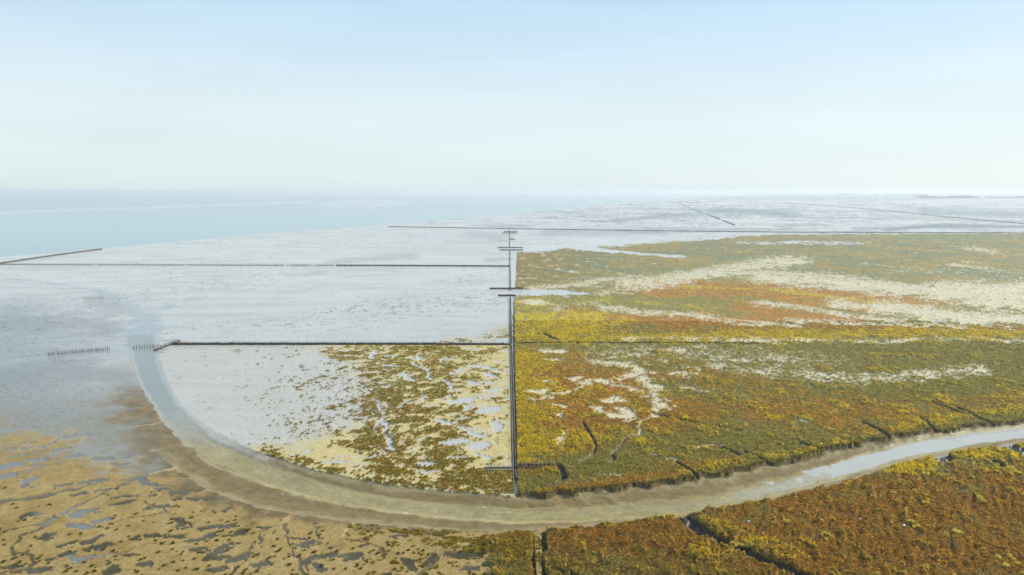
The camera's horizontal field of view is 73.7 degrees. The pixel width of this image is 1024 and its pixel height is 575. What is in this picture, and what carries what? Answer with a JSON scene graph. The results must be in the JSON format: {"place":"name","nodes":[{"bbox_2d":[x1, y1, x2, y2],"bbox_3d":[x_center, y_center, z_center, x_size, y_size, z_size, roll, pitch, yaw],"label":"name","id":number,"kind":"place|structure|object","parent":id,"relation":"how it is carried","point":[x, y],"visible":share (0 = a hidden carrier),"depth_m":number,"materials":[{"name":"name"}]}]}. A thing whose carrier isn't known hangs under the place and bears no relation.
{"place":"outdoors","nodes":[
{"label":"outdoors","id":0,"kind":"place"},
{"bbox_2d":[0,193,1023,574],"bbox_3d":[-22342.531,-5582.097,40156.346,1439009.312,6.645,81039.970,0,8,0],"label":"ground","id":1,"kind":"structure","parent":0,"point":[84,433],"depth_m":237.97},
{"bbox_2d":[1,248,101,262],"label":"brushwood groyne","id":2,"kind":"object","parent":1,"relation":"on","point":[48,256],"visible":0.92,"depth_m":634.81,"materials":[{"name":"wood"}]},
{"bbox_2d":[0,263,333,265],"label":"brushwood groyne","id":3,"kind":"object","parent":1,"relation":"on","point":[157,264],"visible":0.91,"depth_m":562.72,"materials":[{"name":"wood"}]},
{"bbox_2d":[153,339,180,350],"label":"brushwood groyne","id":4,"kind":"object","parent":1,"relation":"on","point":[161,347],"visible":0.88,"depth_m":265.73,"materials":[{"name":"wood"}]},
{"bbox_2d":[171,340,510,345],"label":"brushwood groyne","id":5,"kind":"object","parent":1,"relation":"on","point":[316,343],"visible":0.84,"depth_m":269.86,"materials":[{"name":"black wood"}]},
{"bbox_2d":[245,334,544,574],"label":"sand flat plants","id":6,"kind":"object","parent":1,"relation":"on","point":[476,476],"visible":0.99,"depth_m":163.84,"materials":[{"name":"green plant"}]},
{"bbox_2d":[336,264,508,265],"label":"brushwood groyne","id":7,"kind":"object","parent":1,"relation":"on","point":[417,265],"visible":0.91,"depth_m":556.13,"materials":[{"name":"wood"}]},
{"bbox_2d":[484,463,512,468],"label":"brushwood groyne","id":8,"kind":"object","parent":1,"relation":"on","point":[494,467],"visible":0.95,"depth_m":148.97,"materials":[{"name":"wood"}]},
{"bbox_2d":[489,287,522,288],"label":"brushwood groyne","id":9,"kind":"object","parent":1,"relation":"on","point":[507,288],"visible":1,"depth_m":424.79,"materials":[{"name":"grey wood"}]},
{"bbox_2d":[510,297,511,341],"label":"brushwood groyne","id":10,"kind":"object","parent":1,"relation":"on","point":[510,322],"visible":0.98,"depth_m":310.71,"materials":[{"name":"grey wood"}]},
{"bbox_2d":[511,345,515,468],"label":"brushwood groyne","id":11,"kind":"object","parent":1,"relation":"on","point":[513,432],"visible":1,"depth_m":180.56,"materials":[{"name":"brown wood"}]},
{"bbox_2d":[512,467,516,480],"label":"brushwood groyne","id":12,"kind":"object","parent":1,"relation":"on","point":[514,474],"visible":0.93,"depth_m":144.68,"materials":[{"name":"wood"}]},
{"bbox_2d":[516,460,557,468],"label":"brushwood groyne","id":13,"kind":"object","parent":1,"relation":"on","point":[531,464],"visible":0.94,"depth_m":149.26,"materials":[{"name":"wood"}]},
{"bbox_2d":[513,341,766,344],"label":"brushwood groyne","id":14,"kind":"object","parent":1,"relation":"on","point":[640,342],"visible":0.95,"depth_m":270.51,"materials":[{"name":"wood"}]},
{"bbox_2d":[388,226,1016,232],"bbox_3d":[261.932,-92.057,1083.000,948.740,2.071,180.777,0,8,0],"label":"brushwood groyne","id":15,"kind":"object","parent":1,"relation":"on","point":[736,231],"visible":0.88,"depth_m":1024.92,"materials":[{"name":"wood"}]},
{"bbox_2d":[482,319,1023,574],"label":"salt marsh plants","id":16,"kind":"object","parent":1,"relation":"on","point":[974,512],"visible":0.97,"depth_m":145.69,"materials":[{"name":"plant"}]},
{"bbox_2d":[782,202,1023,223],"bbox_3d":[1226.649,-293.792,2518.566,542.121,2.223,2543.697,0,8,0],"label":"brushwood groyne","id":17,"kind":"object","parent":1,"relation":"on","point":[923,214],"visible":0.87,"depth_m":1709.60,"materials":[{"name":"grey wood"}]},
{"bbox_2d":[906,519,916,523],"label":"grass tussock","id":18,"kind":"object","parent":1,"relation":"on","point":[911,521],"depth_m":123.07,"materials":[{"name":"plant"}]},
{"bbox_2d":[907,194,929,195],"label":"forest","id":19,"kind":"object","parent":1,"relation":"on","point":[919,195],"visible":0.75,"depth_m":8600.85,"materials":[{"name":"grey plant"}]},
{"bbox_2d":[914,195,979,197],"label":"forest","id":20,"kind":"object","parent":1,"relation":"on","point":[962,196],"visible":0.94,"depth_m":6076.61,"materials":[{"name":"plant"}]},
{"bbox_2d":[980,196,1023,197],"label":"forest","id":21,"kind":"object","parent":1,"relation":"on","point":[1006,197],"visible":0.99,"depth_m":6345.04,"materials":[{"name":"grey plant"}]},
{"bbox_2d":[1003,562,1010,568],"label":"grass tussock","id":22,"kind":"object","parent":1,"relation":"on","point":[1006,564],"depth_m":108.57,"materials":[{"name":"yellow plant"}]},
{"bbox_2d":[0,192,1023,256],"bbox_3d":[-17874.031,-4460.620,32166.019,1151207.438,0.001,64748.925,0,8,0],"label":"sea","id":23,"kind":"structure","parent":0,"point":[33,233],"depth_m":2080.99,"materials":[{"name":"liquid"}]},
{"bbox_2d":[0,0,1023,191],"label":"sky","id":24,"kind":"structure","parent":0,"point":[96,95],"materials":[{"name":"blue"}]},
{"bbox_2d":[223,430,1023,516],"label":"channel water","id":25,"kind":"structure","parent":0,"point":[857,463],"depth_m":160.14,"materials":[{"name":"grey liquid"}]}
]}

